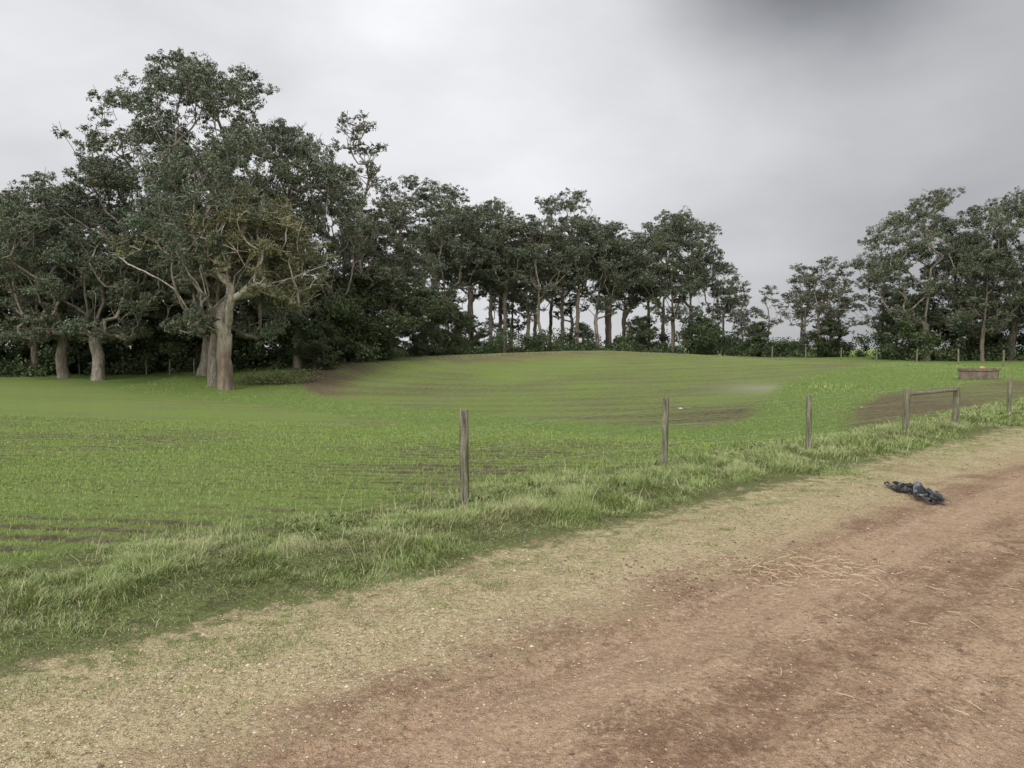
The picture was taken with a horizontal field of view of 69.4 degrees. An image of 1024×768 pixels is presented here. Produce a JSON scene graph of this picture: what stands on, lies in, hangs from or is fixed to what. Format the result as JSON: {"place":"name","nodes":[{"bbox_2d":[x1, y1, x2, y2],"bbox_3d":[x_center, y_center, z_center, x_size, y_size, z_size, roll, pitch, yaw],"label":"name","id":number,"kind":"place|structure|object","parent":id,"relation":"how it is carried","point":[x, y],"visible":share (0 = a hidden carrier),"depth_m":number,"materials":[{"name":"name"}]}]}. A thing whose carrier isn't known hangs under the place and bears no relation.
{"place":"outdoors","nodes":[
{"label":"outdoors","id":0,"kind":"place"},
{"bbox_2d":[0,349,1023,767],"bbox_3d":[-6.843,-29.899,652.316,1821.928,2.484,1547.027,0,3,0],"label":"ground","id":1,"kind":"structure","parent":0,"point":[568,387],"depth_m":5.10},
{"bbox_2d":[0,203,71,319],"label":"eucalyptus tree","id":2,"kind":"object","parent":1,"relation":"on","point":[24,273],"visible":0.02,"depth_m":59.49,"materials":[{"name":"green plant"}]},
{"bbox_2d":[0,190,109,375],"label":"eucalyptus tree","id":3,"kind":"object","parent":1,"relation":"on","point":[59,274],"visible":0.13,"depth_m":54.79,"materials":[{"name":"green plant"}]},
{"bbox_2d":[0,273,115,371],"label":"wattle tree","id":4,"kind":"object","parent":1,"relation":"on","point":[21,349],"visible":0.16,"depth_m":57.03,"materials":[{"name":"green plant"}]},
{"bbox_2d":[2,208,132,342],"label":"eucalyptus tree","id":5,"kind":"object","parent":1,"relation":"on","point":[84,237],"visible":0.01,"depth_m":65.16,"materials":[{"name":"green plant"}]},
{"bbox_2d":[0,178,149,377],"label":"eucalyptus tree","id":6,"kind":"object","parent":1,"relation":"on","point":[41,338],"visible":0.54,"depth_m":49.90,"materials":[{"name":"green plant"}]},
{"bbox_2d":[1,267,149,372],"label":"wattle tree","id":7,"kind":"object","parent":1,"relation":"on","point":[107,311],"visible":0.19,"depth_m":58.32,"materials":[{"name":"green plant"}]},
{"bbox_2d":[0,160,197,380],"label":"eucalyptus tree","id":8,"kind":"object","parent":1,"relation":"on","point":[96,336],"visible":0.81,"depth_m":48.33,"materials":[{"name":"green plant"}]},
{"bbox_2d":[78,359,194,374],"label":"fence posts","id":9,"kind":"object","parent":1,"relation":"on","point":[146,366],"visible":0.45,"depth_m":54.26,"materials":[{"name":"wood"}]},
{"bbox_2d":[73,111,244,370],"bbox_3d":[-26.591,-10.509,58.039,13.978,19.752,12.496,1,3,14],"label":"eucalyptus tree","id":10,"kind":"object","parent":1,"relation":"on","point":[156,148],"visible":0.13,"depth_m":55.42,"materials":[{"name":"green plant"}]},
{"bbox_2d":[97,260,236,366],"bbox_3d":[-29.007,-5.811,62.798,11.398,9.937,12.656,-2,4,-40],"label":"wattle tree","id":11,"kind":"object","parent":1,"relation":"on","point":[151,320],"visible":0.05,"depth_m":59.82,"materials":[{"name":"green plant"}]},
{"bbox_2d":[52,47,331,375],"bbox_3d":[-21.533,-11.743,52.069,18.232,23.188,16.299,-1,3,-23],"label":"eucalyptus tree","id":12,"kind":"object","parent":1,"relation":"on","point":[200,79],"visible":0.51,"depth_m":49.68,"materials":[{"name":"green plant"}]},
{"bbox_2d":[136,286,248,370],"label":"wattle tree","id":13,"kind":"object","parent":1,"relation":"on","point":[173,310],"visible":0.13,"depth_m":56.71,"materials":[{"name":"green plant"}]},
{"bbox_2d":[117,119,298,386],"bbox_3d":[-18.186,-7.887,45.894,9.298,16.792,12.684,0,3,-3],"label":"eucalyptus tree","id":14,"kind":"object","parent":1,"relation":"on","point":[198,316],"visible":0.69,"depth_m":43.52,"materials":[{"name":"green plant"}]},
{"bbox_2d":[105,182,338,389],"bbox_3d":[-17.281,-5.746,46.019,13.333,12.851,9.082,1,3,27],"label":"eucalyptus tree","id":15,"kind":"object","parent":1,"relation":"on","point":[259,247],"visible":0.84,"depth_m":44.04,"materials":[{"name":"green plant"}]},
{"bbox_2d":[190,169,321,365],"bbox_3d":[-21.551,-9.413,61.721,12.641,16.389,12.109,-2,4,-39],"label":"eucalyptus tree","id":16,"kind":"object","parent":1,"relation":"on","point":[250,177],"visible":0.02,"depth_m":60.26,"materials":[{"name":"green plant"}]},
{"bbox_2d":[231,294,309,365],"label":"wattle tree","id":17,"kind":"object","parent":1,"relation":"on","point":[250,307],"visible":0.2,"depth_m":58.71,"materials":[{"name":"green plant"}]},
{"bbox_2d":[235,366,327,385],"bbox_3d":[-14.955,-0.320,47.726,5.958,1.706,2.498,-1,3,-11],"label":"shrub","id":18,"kind":"object","parent":1,"relation":"on","point":[274,379],"visible":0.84,"depth_m":47.59,"materials":[{"name":"green plant"}]},
{"bbox_2d":[211,116,377,367],"bbox_3d":[-16.040,-10.284,55.182,11.525,18.926,11.040,2,4,41],"label":"eucalyptus tree","id":19,"kind":"object","parent":1,"relation":"on","point":[278,314],"visible":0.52,"depth_m":54.16,"materials":[{"name":"green plant"}]},
{"bbox_2d":[253,275,353,362],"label":"wattle tree","id":20,"kind":"object","parent":1,"relation":"on","point":[292,336],"visible":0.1,"depth_m":58.13,"materials":[{"name":"green plant"}]},
{"bbox_2d":[287,323,343,369],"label":"wattle tree","id":21,"kind":"object","parent":1,"relation":"on","point":[325,339],"visible":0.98,"depth_m":54.40,"materials":[{"name":"green plant"}]},
{"bbox_2d":[290,162,369,291],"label":"eucalyptus tree","id":22,"kind":"object","parent":1,"relation":"on","point":[347,268],"visible":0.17,"depth_m":63.99,"materials":[{"name":"green plant"}]},
{"bbox_2d":[303,271,386,361],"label":"wattle tree","id":23,"kind":"object","parent":1,"relation":"on","point":[340,281],"visible":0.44,"depth_m":58.75,"materials":[{"name":"green plant"}]},
{"bbox_2d":[307,110,402,358],"bbox_3d":[-12.469,-11.506,59.986,8.140,20.192,6.650,-2,4,-40],"label":"eucalyptus tree","id":24,"kind":"object","parent":1,"relation":"on","point":[379,211],"visible":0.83,"depth_m":59.37,"materials":[{"name":"green plant"}]},
{"bbox_2d":[333,212,414,358],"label":"eucalyptus tree","id":25,"kind":"object","parent":1,"relation":"on","point":[378,251],"visible":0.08,"depth_m":71.33,"materials":[{"name":"green plant"}]},
{"bbox_2d":[0,436,769,551],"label":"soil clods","id":26,"kind":"object","parent":1,"relation":"on","point":[9,549],"visible":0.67,"depth_m":11.43,"materials":[{"name":"brown soil"}]},
{"bbox_2d":[326,261,455,359],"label":"wattle tree","id":27,"kind":"object","parent":1,"relation":"on","point":[404,319],"visible":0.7,"depth_m":60.50,"materials":[{"name":"green plant"}]},
{"bbox_2d":[356,176,431,326],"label":"eucalyptus tree","id":28,"kind":"object","parent":1,"relation":"on","point":[424,259],"visible":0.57,"depth_m":65.62,"materials":[{"name":"green plant"}]},
{"bbox_2d":[0,414,794,561],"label":"crop seedlings","id":29,"kind":"object","parent":1,"relation":"on","point":[495,435],"visible":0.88,"depth_m":12.55,"materials":[{"name":"green plant"}]},
{"bbox_2d":[361,207,434,341],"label":"eucalyptus tree","id":30,"kind":"object","parent":1,"relation":"on","point":[392,259],"visible":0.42,"depth_m":66.85,"materials":[{"name":"green plant"}]},
{"bbox_2d":[372,287,458,356],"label":"wattle tree","id":31,"kind":"object","parent":1,"relation":"on","point":[421,338],"visible":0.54,"depth_m":66.95,"materials":[{"name":"green plant"}]},
{"bbox_2d":[401,219,465,343],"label":"eucalyptus tree","id":32,"kind":"object","parent":1,"relation":"on","point":[451,276],"visible":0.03,"depth_m":95.75,"materials":[{"name":"green plant"}]},
{"bbox_2d":[388,174,484,345],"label":"eucalyptus tree","id":33,"kind":"object","parent":1,"relation":"on","point":[452,196],"visible":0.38,"depth_m":85.56,"materials":[{"name":"green plant"}]},
{"bbox_2d":[404,204,494,329],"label":"eucalyptus tree","id":34,"kind":"object","parent":1,"relation":"on","point":[455,244],"visible":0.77,"depth_m":80.58,"materials":[{"name":"green plant"}]},
{"bbox_2d":[423,300,475,354],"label":"wattle tree","id":35,"kind":"object","parent":1,"relation":"on","point":[463,320],"visible":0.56,"depth_m":73.15,"materials":[{"name":"green plant"}]},
{"bbox_2d":[429,209,504,339],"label":"eucalyptus tree","id":36,"kind":"object","parent":1,"relation":"on","point":[481,290],"visible":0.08,"depth_m":94.58,"materials":[{"name":"green plant"}]},
{"bbox_2d":[435,205,505,348],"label":"eucalyptus tree","id":37,"kind":"object","parent":1,"relation":"on","point":[482,224],"visible":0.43,"depth_m":83.99,"materials":[{"name":"green plant"}]},
{"bbox_2d":[449,314,492,352],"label":"wattle tree","id":38,"kind":"object","parent":1,"relation":"on","point":[480,334],"visible":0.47,"depth_m":83.19,"materials":[{"name":"green plant"}]},
{"bbox_2d":[456,197,529,353],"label":"eucalyptus tree","id":39,"kind":"object","parent":1,"relation":"on","point":[498,206],"visible":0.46,"depth_m":85.58,"materials":[{"name":"green plant"}]},
{"bbox_2d":[466,232,520,335],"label":"eucalyptus tree","id":40,"kind":"object","parent":1,"relation":"on","point":[500,313],"visible":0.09,"depth_m":97.34,"materials":[{"name":"green plant"}]},
{"bbox_2d":[472,218,536,352],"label":"eucalyptus tree","id":41,"kind":"object","parent":1,"relation":"on","point":[506,284],"visible":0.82,"depth_m":82.23,"materials":[{"name":"green plant"}]},
{"bbox_2d":[481,239,540,352],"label":"eucalyptus tree","id":42,"kind":"object","parent":1,"relation":"on","point":[512,322],"visible":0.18,"depth_m":103.72,"materials":[{"name":"green plant"}]},
{"bbox_2d":[0,208,1022,374],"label":"distant forest","id":43,"kind":"object","parent":1,"relation":"on","point":[13,355],"visible":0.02,"depth_m":74.24,"materials":[{"name":"green plant"}]},
{"bbox_2d":[0,294,1023,376],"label":"understory shrubs","id":44,"kind":"object","parent":1,"relation":"on","point":[781,349],"visible":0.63,"depth_m":67.86,"materials":[{"name":"green plant"}]},
{"bbox_2d":[0,427,1023,760],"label":"grass tufts","id":45,"kind":"object","parent":1,"relation":"on","point":[278,623],"visible":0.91,"depth_m":4.81,"materials":[{"name":"green plant"}]},
{"bbox_2d":[165,424,864,555],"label":"dry grass stems","id":46,"kind":"object","parent":1,"relation":"on","point":[469,489],"visible":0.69,"depth_m":8.17,"materials":[{"name":"beige plant"}]},
{"bbox_2d":[492,214,570,345],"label":"eucalyptus tree","id":47,"kind":"object","parent":1,"relation":"on","point":[521,296],"visible":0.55,"depth_m":84.53,"materials":[{"name":"green plant"}]},
{"bbox_2d":[45,456,1023,767],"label":"dirt clods","id":48,"kind":"object","parent":1,"relation":"on","point":[779,614],"visible":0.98,"depth_m":5.19,"materials":[{"name":"brown soil"}]},
{"bbox_2d":[502,233,571,348],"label":"eucalyptus tree","id":49,"kind":"object","parent":1,"relation":"on","point":[547,279],"visible":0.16,"depth_m":96.62,"materials":[{"name":"green plant"}]},
{"bbox_2d":[509,218,571,350],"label":"eucalyptus tree","id":50,"kind":"object","parent":1,"relation":"on","point":[536,246],"visible":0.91,"depth_m":82.74,"materials":[{"name":"green plant"}]},
{"bbox_2d":[527,244,575,346],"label":"eucalyptus tree","id":51,"kind":"object","parent":1,"relation":"on","point":[551,320],"visible":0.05,"depth_m":102.47,"materials":[{"name":"green plant"}]},
{"bbox_2d":[525,187,600,344],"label":"eucalyptus tree","id":52,"kind":"object","parent":1,"relation":"on","point":[576,195],"visible":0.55,"depth_m":86.72,"materials":[{"name":"green plant"}]},
{"bbox_2d":[266,428,866,535],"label":"broadleaf weeds","id":53,"kind":"object","parent":1,"relation":"on","point":[332,518],"visible":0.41,"depth_m":8.26,"materials":[{"name":"green plant"}]},
{"bbox_2d":[539,233,601,342],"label":"eucalyptus tree","id":54,"kind":"object","parent":1,"relation":"on","point":[570,303],"visible":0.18,"depth_m":97.03,"materials":[{"name":"green plant"}]},
{"bbox_2d":[541,216,605,343],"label":"eucalyptus tree","id":55,"kind":"object","parent":1,"relation":"on","point":[582,224],"visible":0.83,"depth_m":83.72,"materials":[{"name":"green plant"}]},
{"bbox_2d":[561,322,597,349],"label":"wattle tree","id":56,"kind":"object","parent":1,"relation":"on","point":[584,328],"visible":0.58,"depth_m":85.33,"materials":[{"name":"green plant"}]},
{"bbox_2d":[562,217,635,350],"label":"eucalyptus tree","id":57,"kind":"object","parent":1,"relation":"on","point":[593,235],"visible":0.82,"depth_m":84.48,"materials":[{"name":"green plant"}]},
{"bbox_2d":[586,237,633,350],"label":"eucalyptus tree","id":58,"kind":"object","parent":1,"relation":"on","point":[606,319],"visible":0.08,"depth_m":98.54,"materials":[{"name":"green plant"}]},
{"bbox_2d":[590,220,645,347],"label":"eucalyptus tree","id":59,"kind":"object","parent":1,"relation":"on","point":[620,252],"visible":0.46,"depth_m":86.42,"materials":[{"name":"green plant"}]},
{"bbox_2d":[599,249,642,325],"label":"eucalyptus tree","id":60,"kind":"object","parent":1,"relation":"on","point":[626,308],"visible":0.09,"depth_m":103.35,"materials":[{"name":"green plant"}]},
{"bbox_2d":[591,229,656,339],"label":"eucalyptus tree","id":61,"kind":"object","parent":1,"relation":"on","point":[633,304],"visible":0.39,"depth_m":88.87,"materials":[{"name":"green plant"}]},
{"bbox_2d":[614,315,660,349],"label":"wattle tree","id":62,"kind":"object","parent":1,"relation":"on","point":[643,330],"visible":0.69,"depth_m":85.95,"materials":[{"name":"green plant"}]},
{"bbox_2d":[629,235,672,344],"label":"eucalyptus tree","id":63,"kind":"object","parent":1,"relation":"on","point":[652,269],"visible":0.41,"depth_m":88.86,"materials":[{"name":"green plant"}]},
{"bbox_2d":[632,221,703,343],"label":"eucalyptus tree","id":64,"kind":"object","parent":1,"relation":"on","point":[645,226],"visible":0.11,"depth_m":97.55,"materials":[{"name":"green plant"}]},
{"bbox_2d":[629,205,707,352],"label":"eucalyptus tree","id":65,"kind":"object","parent":1,"relation":"on","point":[660,246],"visible":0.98,"depth_m":84.40,"materials":[{"name":"green plant"}]},
{"bbox_2d":[663,213,722,353],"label":"eucalyptus tree","id":66,"kind":"object","parent":1,"relation":"on","point":[703,231],"visible":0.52,"depth_m":85.81,"materials":[{"name":"green plant"}]},
{"bbox_2d":[675,316,724,354],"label":"wattle tree","id":67,"kind":"object","parent":1,"relation":"on","point":[697,350],"visible":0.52,"depth_m":84.71,"materials":[{"name":"green plant"}]},
{"bbox_2d":[687,244,737,350],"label":"eucalyptus tree","id":68,"kind":"object","parent":1,"relation":"on","point":[725,265],"visible":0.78,"depth_m":87.12,"materials":[{"name":"green plant"}]},
{"bbox_2d":[707,266,742,355],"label":"eucalyptus tree","id":69,"kind":"object","parent":1,"relation":"on","point":[733,301],"visible":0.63,"depth_m":89.08,"materials":[{"name":"green plant"}]},
{"bbox_2d":[460,378,1012,504],"bbox_3d":[5.968,0.622,13.208,16.685,1.201,0.676,-2,3,-37],"label":"wire fence","id":70,"kind":"object","parent":1,"relation":"on","point":[465,450],"visible":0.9,"depth_m":10.69,"materials":[{"name":"grey wood"}]},
{"bbox_2d":[721,293,751,337],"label":"eucalyptus tree","id":71,"kind":"object","parent":1,"relation":"on","point":[738,332],"visible":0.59,"depth_m":99.18,"materials":[{"name":"green plant"}]},
{"bbox_2d":[725,280,759,355],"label":"eucalyptus tree","id":72,"kind":"object","parent":1,"relation":"on","point":[747,313],"visible":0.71,"depth_m":91.87,"materials":[{"name":"green plant"}]},
{"bbox_2d":[738,321,771,356],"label":"wattle tree","id":73,"kind":"object","parent":1,"relation":"on","point":[758,334],"visible":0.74,"depth_m":87.20,"materials":[{"name":"green plant"}]},
{"bbox_2d":[753,285,786,342],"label":"eucalyptus tree","id":74,"kind":"object","parent":1,"relation":"on","point":[774,321],"visible":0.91,"depth_m":89.11,"materials":[{"name":"green plant"}]},
{"bbox_2d":[781,274,821,355],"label":"eucalyptus tree","id":75,"kind":"object","parent":1,"relation":"on","point":[795,280],"visible":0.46,"depth_m":91.65,"materials":[{"name":"green plant"}]},
{"bbox_2d":[780,263,830,356],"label":"eucalyptus tree","id":76,"kind":"object","parent":1,"relation":"on","point":[804,297],"visible":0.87,"depth_m":85.51,"materials":[{"name":"green plant"}]},
{"bbox_2d":[595,524,1017,714],"bbox_3d":[2.821,1.444,5.250,4.485,0.066,3.800,0,3,0],"label":"scattered straw","id":77,"kind":"object","parent":1,"relation":"on","point":[799,570],"visible":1,"depth_m":5.65,"materials":[{"name":"beige plant"}]},
{"bbox_2d":[792,256,847,356],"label":"eucalyptus tree","id":78,"kind":"object","parent":1,"relation":"on","point":[814,279],"visible":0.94,"depth_m":83.43,"materials":[{"name":"green plant"}]},
{"bbox_2d":[800,317,854,356],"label":"wattle tree","id":79,"kind":"object","parent":1,"relation":"on","point":[831,324],"visible":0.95,"depth_m":83.13,"materials":[{"name":"green plant"}]},
{"bbox_2d":[814,275,853,339],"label":"eucalyptus tree","id":80,"kind":"object","parent":1,"relation":"on","point":[830,278],"visible":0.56,"depth_m":88.89,"materials":[{"name":"green plant"}]},
{"bbox_2d":[813,261,865,354],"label":"eucalyptus tree","id":81,"kind":"object","parent":1,"relation":"on","point":[847,274],"visible":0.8,"depth_m":85.62,"materials":[{"name":"green plant"}]},
{"bbox_2d":[850,252,920,357],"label":"eucalyptus tree","id":82,"kind":"object","parent":1,"relation":"on","point":[888,293],"visible":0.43,"depth_m":76.63,"materials":[{"name":"green plant"}]},
{"bbox_2d":[771,346,1004,365],"bbox_3d":[31.576,-2.034,56.053,8.332,1.727,36.761,0,3,-5],"label":"wire fence","id":83,"kind":"object","parent":1,"relation":"on","point":[1003,361],"visible":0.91,"depth_m":63.93,"materials":[{"name":"grey wood"}]},
{"bbox_2d":[870,292,958,359],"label":"wattle tree","id":84,"kind":"object","parent":1,"relation":"on","point":[885,318],"visible":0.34,"depth_m":73.06,"materials":[{"name":"green plant"}]},
{"bbox_2d":[884,481,951,503],"bbox_3d":[4.689,1.205,8.559,0.342,0.154,1.181,0,3,4],"label":"crumpled tarp","id":85,"kind":"object","parent":1,"relation":"on","point":[918,488],"visible":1,"depth_m":8.44,"materials":[{"name":"black plastic"}]},
{"bbox_2d":[847,186,1003,360],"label":"eucalyptus tree","id":86,"kind":"object","parent":1,"relation":"on","point":[940,201],"visible":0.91,"depth_m":68.71,"materials":[{"name":"green plant"}]},
{"bbox_2d":[907,204,1004,348],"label":"eucalyptus tree","id":87,"kind":"object","parent":1,"relation":"on","point":[952,227],"visible":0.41,"depth_m":71.72,"materials":[{"name":"green plant"}]},
{"bbox_2d":[927,292,1018,359],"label":"wattle tree","id":88,"kind":"object","parent":1,"relation":"on","point":[971,345],"visible":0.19,"depth_m":70.20,"materials":[{"name":"green plant"}]},
{"bbox_2d":[957,366,1000,379],"bbox_3d":[22.100,-0.442,35.019,1.784,0.779,1.070,-1,3,-14],"label":"concrete trough","id":89,"kind":"object","parent":1,"relation":"on","point":[982,373],"visible":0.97,"depth_m":34.57,"materials":[{"name":"grey concrete"}]},
{"bbox_2d":[944,239,1023,360],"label":"eucalyptus tree","id":90,"kind":"object","parent":1,"relation":"on","point":[986,253],"visible":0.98,"depth_m":65.28,"materials":[{"name":"green plant"}]},
{"bbox_2d":[950,194,1023,359],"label":"eucalyptus tree","id":91,"kind":"object","parent":1,"relation":"on","point":[995,210],"visible":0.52,"depth_m":67.27,"materials":[{"name":"green plant"}]},
{"bbox_2d":[982,185,1023,315],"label":"eucalyptus tree","id":92,"kind":"object","parent":1,"relation":"on","point":[1016,195],"visible":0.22,"depth_m":69.70,"materials":[{"name":"green plant"}]},
{"bbox_2d":[0,397,1023,697],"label":"verge grass","id":93,"kind":"structure","parent":0,"point":[574,503],"depth_m":6.82,"materials":[{"name":"green plant"}]},
{"bbox_2d":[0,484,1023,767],"bbox_3d":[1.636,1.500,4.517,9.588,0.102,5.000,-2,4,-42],"label":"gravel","id":94,"kind":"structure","parent":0,"point":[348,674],"depth_m":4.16,"materials":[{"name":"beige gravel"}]},
{"bbox_2d":[0,0,1023,348],"label":"sky","id":95,"kind":"structure","parent":0,"point":[792,128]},
{"bbox_2d":[113,362,1023,442],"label":"rough grass","id":96,"kind":"structure","parent":0,"point":[826,385],"depth_m":33.45,"materials":[{"name":"green plant"}]}
]}

